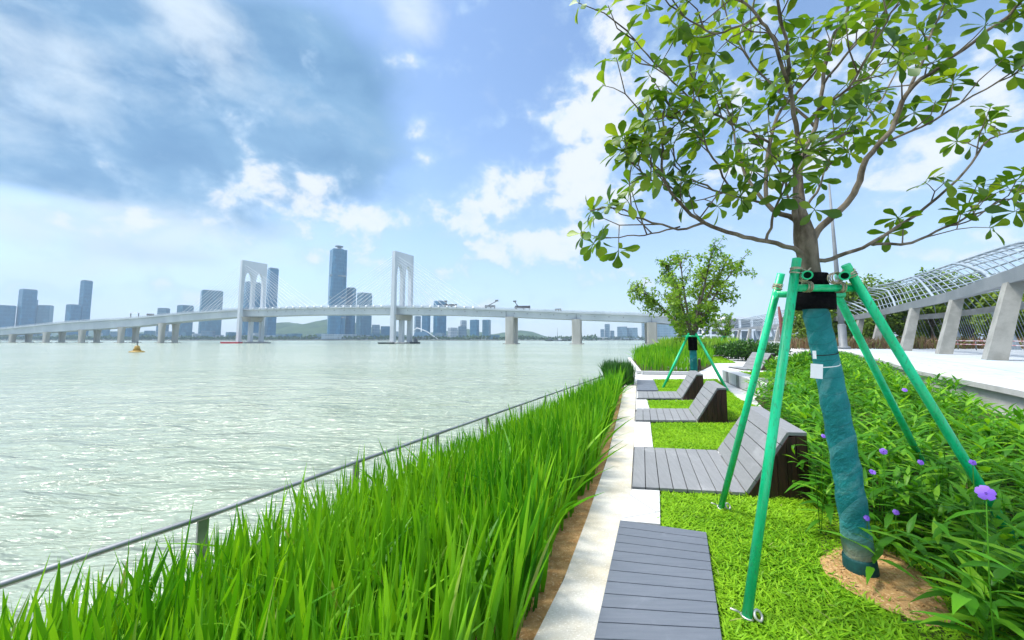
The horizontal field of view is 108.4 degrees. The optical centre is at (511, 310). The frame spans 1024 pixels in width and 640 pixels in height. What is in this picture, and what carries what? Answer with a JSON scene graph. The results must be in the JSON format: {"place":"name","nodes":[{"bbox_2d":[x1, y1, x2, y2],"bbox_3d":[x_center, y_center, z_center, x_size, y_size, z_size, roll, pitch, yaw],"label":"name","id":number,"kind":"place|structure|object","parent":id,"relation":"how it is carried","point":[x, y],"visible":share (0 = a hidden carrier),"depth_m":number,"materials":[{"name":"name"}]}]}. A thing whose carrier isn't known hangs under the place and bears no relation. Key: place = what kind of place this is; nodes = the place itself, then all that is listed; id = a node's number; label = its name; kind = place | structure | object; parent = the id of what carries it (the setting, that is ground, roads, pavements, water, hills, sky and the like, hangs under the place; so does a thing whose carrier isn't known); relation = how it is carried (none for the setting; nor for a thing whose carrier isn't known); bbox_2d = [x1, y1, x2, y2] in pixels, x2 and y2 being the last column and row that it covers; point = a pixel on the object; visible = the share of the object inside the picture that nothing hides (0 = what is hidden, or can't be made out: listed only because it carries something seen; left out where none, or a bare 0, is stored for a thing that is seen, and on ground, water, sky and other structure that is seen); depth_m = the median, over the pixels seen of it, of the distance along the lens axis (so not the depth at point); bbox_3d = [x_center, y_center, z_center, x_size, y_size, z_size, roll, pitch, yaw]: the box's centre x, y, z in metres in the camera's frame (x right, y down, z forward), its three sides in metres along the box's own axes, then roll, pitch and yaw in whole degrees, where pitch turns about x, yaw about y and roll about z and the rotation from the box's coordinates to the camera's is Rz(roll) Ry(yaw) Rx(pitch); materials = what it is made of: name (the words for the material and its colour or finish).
{"place":"outdoors","nodes":[
{"label":"outdoors","id":0,"kind":"place"},
{"bbox_2d":[15,289,37,336],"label":"office tower","id":1,"kind":"structure","parent":0,"point":[27,306],"depth_m":1376.13,"materials":[{"name":"blue glass"}]},
{"bbox_2d":[35,305,53,336],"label":"office tower","id":2,"kind":"structure","parent":0,"point":[45,314],"depth_m":1410.26,"materials":[{"name":"teal glass"}]},
{"bbox_2d":[198,290,223,337],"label":"office tower","id":3,"kind":"structure","parent":0,"point":[214,325],"depth_m":1350.06,"materials":[{"name":"teal glass"}]},
{"bbox_2d":[200,319,406,339],"bbox_3d":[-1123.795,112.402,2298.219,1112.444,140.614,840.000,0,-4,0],"label":"hill","id":4,"kind":"structure","parent":0,"point":[315,327],"depth_m":2062.50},
{"bbox_2d":[0,339,644,340],"bbox_3d":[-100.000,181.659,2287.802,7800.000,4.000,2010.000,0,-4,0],"label":"shore","id":5,"kind":"structure","parent":0,"point":[304,340],"depth_m":1285.77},
{"bbox_2d":[64,304,81,335],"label":"office tower","id":6,"kind":"structure","parent":5,"relation":"on","point":[73,312],"depth_m":1354.58,"materials":[{"name":"blue glass"}]},
{"bbox_2d":[78,280,92,336],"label":"office tower","id":7,"kind":"structure","parent":5,"relation":"on","point":[85,294],"depth_m":1397.98,"materials":[{"name":"blue glass"}]},
{"bbox_2d":[156,308,169,336],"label":"office tower","id":8,"kind":"structure","parent":5,"relation":"on","point":[161,311],"depth_m":1360.93,"materials":[{"name":"blue glass"}]},
{"bbox_2d":[177,305,193,336],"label":"office tower","id":9,"kind":"structure","parent":5,"relation":"on","point":[185,327],"depth_m":1396.15,"materials":[{"name":"teal glass"}]},
{"bbox_2d":[242,281,260,337],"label":"office tower","id":10,"kind":"structure","parent":5,"relation":"on","point":[245,324],"depth_m":1382.04,"materials":[{"name":"blue glass"}]},
{"bbox_2d":[264,267,278,336],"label":"office tower","id":11,"kind":"structure","parent":5,"relation":"on","point":[270,327],"depth_m":1423.88,"materials":[{"name":"blue glass"}]},
{"bbox_2d":[356,292,371,338],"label":"office tower","id":12,"kind":"structure","parent":5,"relation":"on","point":[363,325],"depth_m":1401.78,"materials":[{"name":"teal glass"}]},
{"bbox_2d":[381,326,389,338],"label":"office tower","id":13,"kind":"structure","parent":5,"relation":"on","point":[385,330],"depth_m":1381.43,"materials":[{"name":"blue glass"}]},
{"bbox_2d":[0,334,800,340],"bbox_3d":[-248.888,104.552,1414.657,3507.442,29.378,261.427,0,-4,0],"label":"shore tree belt","id":14,"kind":"object","parent":5,"relation":"on","point":[271,337],"visible":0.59,"depth_m":1297.86,"materials":[{"name":"green plant"}]},
{"bbox_2d":[0,305,16,327],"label":"office tower","id":15,"kind":"structure","parent":14,"relation":"on","point":[7,315],"depth_m":1343.89,"materials":[{"name":"blue glass"}]},
{"bbox_2d":[201,331,214,338],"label":"riverside block","id":16,"kind":"structure","parent":14,"relation":"on","point":[208,333],"depth_m":1320.49,"materials":[{"name":"blue glass"}]},
{"bbox_2d":[321,245,356,338],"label":"skyscraper","id":17,"kind":"structure","parent":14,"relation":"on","point":[337,282],"depth_m":1328.04,"materials":[{"name":"blue glass"}]},
{"bbox_2d":[414,316,420,333],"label":"office tower","id":18,"kind":"structure","parent":5,"relation":"on","point":[417,321],"depth_m":1420.90,"materials":[{"name":"blue glass"}]},
{"bbox_2d":[413,328,437,338],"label":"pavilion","id":19,"kind":"structure","parent":5,"relation":"on","point":[420,334],"depth_m":1303.36,"materials":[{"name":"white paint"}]},
{"bbox_2d":[422,316,429,335],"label":"office tower","id":20,"kind":"structure","parent":5,"relation":"on","point":[425,323],"depth_m":1367.03,"materials":[{"name":"blue glass"}]},
{"bbox_2d":[432,300,447,336],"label":"office tower","id":21,"kind":"structure","parent":5,"relation":"on","point":[439,324],"depth_m":1406.03,"materials":[{"name":"blue glass"}]},
{"bbox_2d":[448,328,457,336],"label":"office tower","id":22,"kind":"structure","parent":5,"relation":"on","point":[452,332],"depth_m":1348.80,"materials":[{"name":"blue glass"}]},
{"bbox_2d":[458,326,466,336],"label":"office tower","id":23,"kind":"structure","parent":5,"relation":"on","point":[462,330],"depth_m":1385.53,"materials":[{"name":"blue glass"}]},
{"bbox_2d":[470,320,478,337],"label":"office tower","id":24,"kind":"structure","parent":5,"relation":"on","point":[474,327],"depth_m":1371.46,"materials":[{"name":"blue glass"}]},
{"bbox_2d":[482,320,490,337],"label":"office tower","id":25,"kind":"structure","parent":5,"relation":"on","point":[486,327],"depth_m":1409.11,"materials":[{"name":"teal glass"}]},
{"bbox_2d":[640,323,678,338],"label":"office tower","id":26,"kind":"structure","parent":5,"relation":"on","point":[663,330],"depth_m":1523.66,"materials":[{"name":"blue glass"}]},
{"bbox_2d":[0,340,647,639],"bbox_3d":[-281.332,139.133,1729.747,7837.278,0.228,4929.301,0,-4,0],"label":"river","id":27,"kind":"structure","parent":0,"point":[105,443],"depth_m":18.93,"materials":[{"name":"liquid"}]},
{"bbox_2d":[0,251,715,344],"bbox_3d":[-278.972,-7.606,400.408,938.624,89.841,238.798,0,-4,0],"label":"cable stayed bridge","id":28,"kind":"structure","parent":27,"relation":"on","point":[402,312],"depth_m":370.79,"materials":[{"name":"white concrete"}]},
{"bbox_2d":[345,287,355,333],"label":"office tower","id":29,"kind":"structure","parent":0,"point":[349,324],"depth_m":1367.50,"materials":[{"name":"blue glass"}]},
{"bbox_2d":[471,330,546,339],"bbox_3d":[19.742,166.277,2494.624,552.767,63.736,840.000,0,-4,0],"label":"hill","id":30,"kind":"structure","parent":0,"point":[524,333],"depth_m":2289.67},
{"bbox_2d":[0,0,1023,338],"label":"sky","id":31,"kind":"structure","parent":0,"point":[150,149],"materials":[{"name":"blue"}]},
{"bbox_2d":[475,391,621,639],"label":"bed soil","id":32,"kind":"structure","parent":0,"point":[565,543],"depth_m":2.93,"materials":[{"name":"brown soil"}]},
{"bbox_2d":[0,366,634,639],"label":"reed bed","id":33,"kind":"object","parent":32,"relation":"on","point":[353,543],"visible":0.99,"depth_m":2.07,"materials":[{"name":"green plant"}]},
{"bbox_2d":[617,327,628,338],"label":"office tower","id":34,"kind":"structure","parent":0,"point":[621,332],"depth_m":1528.19,"materials":[{"name":"blue glass"}]},
{"bbox_2d":[627,328,638,338],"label":"office tower","id":35,"kind":"structure","parent":0,"point":[632,332],"depth_m":1527.40,"materials":[{"name":"blue glass"}]},
{"bbox_2d":[629,342,714,371],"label":"reed bed ground","id":36,"kind":"structure","parent":0,"point":[707,366],"depth_m":20.79,"materials":[{"name":"plant"}]},
{"bbox_2d":[653,334,743,349],"bbox_3d":[24.703,4.118,47.968,10.065,2.076,32.046,-3,-5,29],"label":"pale grass mound","id":37,"kind":"object","parent":36,"relation":"on","point":[669,341],"depth_m":36.22,"materials":[{"name":"green plant"}]},
{"bbox_2d":[650,410,769,450],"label":"lawn grass","id":38,"kind":"structure","parent":0,"point":[700,439],"depth_m":6.34,"materials":[{"name":"green plant"}]},
{"bbox_2d":[631,348,993,621],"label":"promenade paving","id":39,"kind":"structure","parent":0,"point":[708,372],"depth_m":16.63,"materials":[{"name":"grey concrete"}]},
{"bbox_2d":[534,384,635,639],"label":"kerb path","id":40,"kind":"structure","parent":39,"relation":"on","point":[573,612],"depth_m":2.86,"materials":[{"name":"grey concrete"}]},
{"bbox_2d":[598,357,642,386],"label":"reed clump","id":41,"kind":"object","parent":39,"relation":"on","point":[612,364],"visible":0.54,"depth_m":13.42,"materials":[{"name":"green plant"}]},
{"bbox_2d":[621,489,659,525],"bbox_3d":[1.279,1.925,3.631,0.328,0.046,0.834,-2,-5,21],"label":"stone paver","id":42,"kind":"object","parent":39,"relation":"on","point":[641,504],"visible":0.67,"depth_m":3.56,"materials":[{"name":"white stone"}]},
{"bbox_2d":[636,399,649,410],"bbox_3d":[3.255,2.361,9.222,0.310,0.046,1.592,-2,-5,19],"label":"stone paver","id":43,"kind":"object","parent":39,"relation":"on","point":[641,403],"visible":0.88,"depth_m":9.31,"materials":[{"name":"white stone"}]},
{"bbox_2d":[634,422,652,449],"bbox_3d":[2.263,2.141,6.402,0.291,0.046,1.858,-2,-5,19],"label":"stone paver","id":44,"kind":"object","parent":39,"relation":"on","point":[642,435],"visible":0.86,"depth_m":6.22,"materials":[{"name":"white stone"}]},
{"bbox_2d":[637,380,657,390],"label":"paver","id":45,"kind":"structure","parent":39,"relation":"on","point":[646,385],"depth_m":12.83,"materials":[{"name":"white concrete"}]},
{"bbox_2d":[594,520,721,639],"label":"timber deck","id":46,"kind":"structure","parent":39,"relation":"on","point":[660,584],"depth_m":2.38,"materials":[{"name":"grey wood"}]},
{"bbox_2d":[628,357,688,374],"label":"planter kerb","id":47,"kind":"structure","parent":39,"relation":"on","point":[638,370],"depth_m":17.44,"materials":[{"name":"white concrete"}]},
{"bbox_2d":[638,371,702,399],"bbox_3d":[4.558,2.158,10.754,2.223,0.706,1.274,0,-4,0],"label":"lounge bench","id":48,"kind":"object","parent":39,"relation":"on","point":[692,383],"visible":0.94,"depth_m":10.24,"materials":[{"name":"grey wood"}]},
{"bbox_2d":[636,381,727,422],"bbox_3d":[3.578,1.939,7.954,2.223,0.706,1.274,0,-4,1],"label":"lounge bench","id":49,"kind":"object","parent":39,"relation":"on","point":[710,399],"visible":1,"depth_m":7.46,"materials":[{"name":"grey wood"}]},
{"bbox_2d":[632,406,810,500],"bbox_3d":[2.440,1.682,4.658,2.068,0.706,1.564,-1,-5,8],"label":"lounge bench","id":50,"kind":"object","parent":39,"relation":"on","point":[686,471],"visible":0.81,"depth_m":4.23,"materials":[{"name":"grey wood"}]},
{"bbox_2d":[708,312,737,355],"bbox_3d":[21.697,2.388,37.834,2.724,4.484,2.439,0,-4,0],"label":"young tree","id":51,"kind":"object","parent":39,"relation":"on","point":[727,331],"visible":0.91,"depth_m":37.82,"materials":[{"name":"green plant"}]},
{"bbox_2d":[709,343,739,358],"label":"hedge bush","id":52,"kind":"object","parent":39,"relation":"on","point":[716,350],"visible":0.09,"depth_m":32.20,"materials":[{"name":"green plant"}]},
{"bbox_2d":[717,338,766,360],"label":"hedge bush","id":53,"kind":"object","parent":39,"relation":"on","point":[744,349],"visible":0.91,"depth_m":28.22,"materials":[{"name":"green plant"}]},
{"bbox_2d":[722,370,771,398],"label":"seat wall","id":54,"kind":"structure","parent":39,"relation":"on","point":[735,378],"depth_m":12.79,"materials":[{"name":"white concrete"}]},
{"bbox_2d":[728,352,774,370],"bbox_3d":[13.399,2.833,20.762,1.530,0.916,2.024,-1,-5,8],"label":"lounge bench","id":55,"kind":"object","parent":39,"relation":"on","point":[749,363],"visible":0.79,"depth_m":20.86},
{"bbox_2d":[766,341,792,356],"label":"hedge bush","id":56,"kind":"object","parent":39,"relation":"on","point":[774,348],"visible":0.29,"depth_m":28.92,"materials":[{"name":"green plant"}]},
{"bbox_2d":[654,469,1017,639],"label":"lawn grass","id":57,"kind":"structure","parent":39,"relation":"on","point":[870,623],"depth_m":2.53,"materials":[{"name":"green plant"}]},
{"bbox_2d":[909,485,1023,639],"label":"flowering stem","id":58,"kind":"object","parent":57,"relation":"on","point":[969,601],"visible":1,"depth_m":1.71,"materials":[{"name":"green plant"}]},
{"bbox_2d":[742,349,1023,639],"bbox_3d":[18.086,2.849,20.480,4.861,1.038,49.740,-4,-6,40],"label":"ruellia bed","id":59,"kind":"object","parent":39,"relation":"on","point":[990,440],"visible":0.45,"depth_m":3.27,"materials":[{"name":"green plant"}]},
{"bbox_2d":[762,349,812,371],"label":"hedge bush","id":60,"kind":"object","parent":59,"relation":"on","point":[801,358],"visible":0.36,"depth_m":15.77,"materials":[{"name":"green plant"}]},
{"bbox_2d":[567,0,1023,577],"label":"broadleaf tree","id":61,"kind":"object","parent":59,"relation":"on","point":[839,436],"visible":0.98,"depth_m":2.57,"materials":[{"name":"green plant"}]},
{"bbox_2d":[792,434,829,503],"bbox_3d":[2.954,1.552,3.544,0.506,0.737,0.383,-2,-5,26],"label":"flowering stem","id":62,"kind":"object","parent":59,"relation":"on","point":[821,451],"visible":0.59,"depth_m":3.54,"materials":[{"name":"green plant"}]},
{"bbox_2d":[762,372,872,402],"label":"raised lawn","id":63,"kind":"structure","parent":59,"relation":"on","point":[849,389],"depth_m":9.52,"materials":[{"name":"green plant"}]},
{"bbox_2d":[739,371,871,389],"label":"lawn grass","id":64,"kind":"structure","parent":63,"relation":"on","point":[750,373],"depth_m":12.96,"materials":[{"name":"green plant"}]},
{"bbox_2d":[711,257,1023,623],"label":"tree stake frame","id":65,"kind":"object","parent":59,"relation":"on","point":[797,271],"visible":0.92,"depth_m":2.44,"materials":[{"name":"green paint"}]},
{"bbox_2d":[810,364,822,378],"bbox_3d":[2.071,0.413,2.510,0.073,0.102,0.004,-2,-5,25],"label":"paper tag","id":66,"kind":"object","parent":65,"relation":"attached to","point":[816,370],"visible":1,"depth_m":2.51,"materials":[{"name":"white paper"}]},
{"bbox_2d":[834,448,906,546],"bbox_3d":[3.029,1.495,3.086,0.496,0.779,0.424,-4,-6,44],"label":"flowering stem","id":67,"kind":"object","parent":59,"relation":"on","point":[883,451],"visible":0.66,"depth_m":3.06,"materials":[{"name":"green plant"}]},
{"bbox_2d":[820,547,950,625],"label":"tree pit soil","id":68,"kind":"object","parent":59,"relation":"on","point":[900,583],"visible":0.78,"depth_m":2.43,"materials":[{"name":"brown soil"}]},
{"bbox_2d":[812,469,883,541],"bbox_3d":[2.805,1.566,3.039,0.429,0.631,0.499,1,-5,-13],"label":"flowering stem","id":69,"kind":"object","parent":68,"relation":"on","point":[871,471],"visible":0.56,"depth_m":2.88,"materials":[{"name":"green plant"}]},
{"bbox_2d":[815,515,917,583],"bbox_3d":[2.410,1.617,2.482,0.439,0.442,0.443,-1,-5,16],"label":"flowering stem","id":70,"kind":"object","parent":68,"relation":"on","point":[880,544],"visible":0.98,"depth_m":2.48,"materials":[{"name":"green plant"}]},
{"bbox_2d":[869,507,938,576],"bbox_3d":[2.719,1.669,2.727,0.477,0.376,0.633,0,-4,0],"label":"flowering stem","id":71,"kind":"object","parent":68,"relation":"on","point":[888,518],"visible":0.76,"depth_m":2.68,"materials":[{"name":"green plant"}]},
{"bbox_2d":[883,460,941,547],"bbox_3d":[3.126,1.508,2.865,0.395,0.719,0.518,-2,-5,24],"label":"flowering stem","id":72,"kind":"object","parent":59,"relation":"on","point":[920,462],"visible":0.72,"depth_m":2.83,"materials":[{"name":"green plant"}]},
{"bbox_2d":[899,388,933,447],"bbox_3d":[4.928,1.475,4.502,0.502,1.040,0.449,-2,-5,19],"label":"flowering stem","id":73,"kind":"object","parent":59,"relation":"on","point":[917,401],"visible":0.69,"depth_m":4.54,"materials":[{"name":"green plant"}]},
{"bbox_2d":[930,457,1015,578],"bbox_3d":[2.935,1.367,2.304,0.486,0.912,0.380,-4,-6,41],"label":"flowering stem","id":74,"kind":"object","parent":59,"relation":"on","point":[974,501],"visible":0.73,"depth_m":2.32,"materials":[{"name":"green plant"}]},
{"bbox_2d":[767,344,1023,419],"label":"retaining wall","id":75,"kind":"structure","parent":39,"relation":"on","point":[998,392],"depth_m":9.06,"materials":[{"name":"concrete"}]},
{"bbox_2d":[770,341,1023,382],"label":"plaza","id":76,"kind":"structure","parent":0,"point":[1016,356],"depth_m":16.77,"materials":[{"name":"grey concrete"}]},
{"bbox_2d":[687,327,734,338],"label":"pavilion building","id":77,"kind":"structure","parent":76,"relation":"on","point":[710,332],"depth_m":139.56,"materials":[{"name":"white paint"}]},
{"bbox_2d":[710,317,778,341],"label":"pavilion building","id":78,"kind":"structure","parent":76,"relation":"on","point":[743,334],"depth_m":153.16,"materials":[{"name":"white paint"}]},
{"bbox_2d":[778,306,782,343],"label":"leaning pole","id":79,"kind":"object","parent":76,"relation":"on","point":[780,319],"visible":0.45,"depth_m":74.89,"materials":[{"name":"red metal"}]},
{"bbox_2d":[782,310,835,338],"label":"grove tree","id":80,"kind":"object","parent":76,"relation":"on","point":[798,324],"visible":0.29,"depth_m":59.53,"materials":[{"name":"green plant"}]},
{"bbox_2d":[794,292,858,340],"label":"grove tree","id":81,"kind":"object","parent":76,"relation":"on","point":[835,329],"visible":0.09,"depth_m":57.02,"materials":[{"name":"green plant"}]},
{"bbox_2d":[828,183,850,348],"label":"street lamp","id":82,"kind":"object","parent":76,"relation":"on","point":[842,335],"visible":0.67,"depth_m":40.05,"materials":[{"name":"grey metal"}]},
{"bbox_2d":[844,273,896,338],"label":"grove tree","id":83,"kind":"object","parent":76,"relation":"on","point":[868,327],"visible":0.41,"depth_m":55.26,"materials":[{"name":"green plant"}]},
{"bbox_2d":[730,240,1023,360],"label":"canopy walk","id":84,"kind":"structure","parent":76,"relation":"on","point":[1004,311],"depth_m":27.13,"materials":[{"name":"concrete"}]},
{"bbox_2d":[778,334,1023,348],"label":"withered reeds","id":85,"kind":"object","parent":76,"relation":"on","point":[878,343],"visible":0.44,"depth_m":40.77,"materials":[{"name":"brown plant"}]},
{"bbox_2d":[876,278,930,338],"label":"grove tree","id":86,"kind":"object","parent":76,"relation":"on","point":[899,324],"visible":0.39,"depth_m":55.99,"materials":[{"name":"green plant"}]},
{"bbox_2d":[902,285,940,338],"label":"grove tree","id":87,"kind":"object","parent":76,"relation":"on","point":[923,324],"visible":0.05,"depth_m":55.15,"materials":[{"name":"green plant"}]},
{"bbox_2d":[895,267,970,339],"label":"grove tree","id":88,"kind":"object","parent":76,"relation":"on","point":[941,308],"visible":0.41,"depth_m":52.25,"materials":[{"name":"green plant"}]},
{"bbox_2d":[935,271,991,338],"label":"grove tree","id":89,"kind":"object","parent":76,"relation":"on","point":[962,322],"visible":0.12,"depth_m":51.16,"materials":[{"name":"green plant"}]},
{"bbox_2d":[956,340,1023,349],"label":"barrier rail","id":90,"kind":"object","parent":76,"relation":"on","point":[975,344],"visible":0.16,"depth_m":35.17,"materials":[{"name":"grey metal"}]},
{"bbox_2d":[964,289,1023,338],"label":"grove tree","id":91,"kind":"object","parent":76,"relation":"on","point":[987,298],"visible":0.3,"depth_m":48.10,"materials":[{"name":"green plant"}]},
{"bbox_2d":[1014,293,1023,338],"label":"grove tree","id":92,"kind":"object","parent":76,"relation":"on","point":[1016,333],"visible":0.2,"depth_m":46.36,"materials":[{"name":"green plant"}]},
{"bbox_3d":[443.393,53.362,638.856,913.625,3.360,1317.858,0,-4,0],"label":"quay wall","id":93,"kind":"object","parent":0,"visible":0},
{"bbox_2d":[0,375,603,588],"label":"railing","id":94,"kind":"object","parent":93,"relation":"on","point":[202,526],"visible":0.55,"depth_m":2.80,"materials":[{"name":"metal"}]},
{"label":"lawn","id":95,"kind":"structure","parent":0,"visible":0},
{"bbox_2d":[626,234,757,371],"bbox_3d":[6.246,0.111,13.362,3.633,5.218,3.881,1,-5,-14],"label":"young tree","id":96,"kind":"object","parent":95,"relation":"on","point":[699,313],"visible":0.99,"depth_m":13.00,"materials":[{"name":"green plant"}]},
{"bbox_2d":[648,378,736,398],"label":"lawn grass","id":97,"kind":"structure","parent":95,"relation":"on","point":[671,385],"depth_m":13.42,"materials":[{"name":"green plant"}]},
{"bbox_2d":[662,333,728,390],"bbox_3d":[6.431,1.762,13.103,2.018,1.926,2.018,-2,-5,26],"label":"tree stake frame","id":98,"kind":"object","parent":95,"relation":"on","point":[707,355],"visible":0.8,"depth_m":12.75,"materials":[{"name":"green paint"}]},
{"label":"lawn","id":99,"kind":"structure","parent":0,"visible":0},
{"bbox_2d":[647,391,756,420],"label":"lawn grass","id":100,"kind":"structure","parent":99,"relation":"on","point":[735,409],"depth_m":9.22,"materials":[{"name":"green plant"}]},
{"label":"lawn","id":101,"kind":"structure","parent":0,"visible":0},
{"bbox_2d":[712,356,734,362],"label":"lawn grass","id":102,"kind":"structure","parent":101,"relation":"on","point":[718,359],"depth_m":28.54,"materials":[{"name":"green plant"}]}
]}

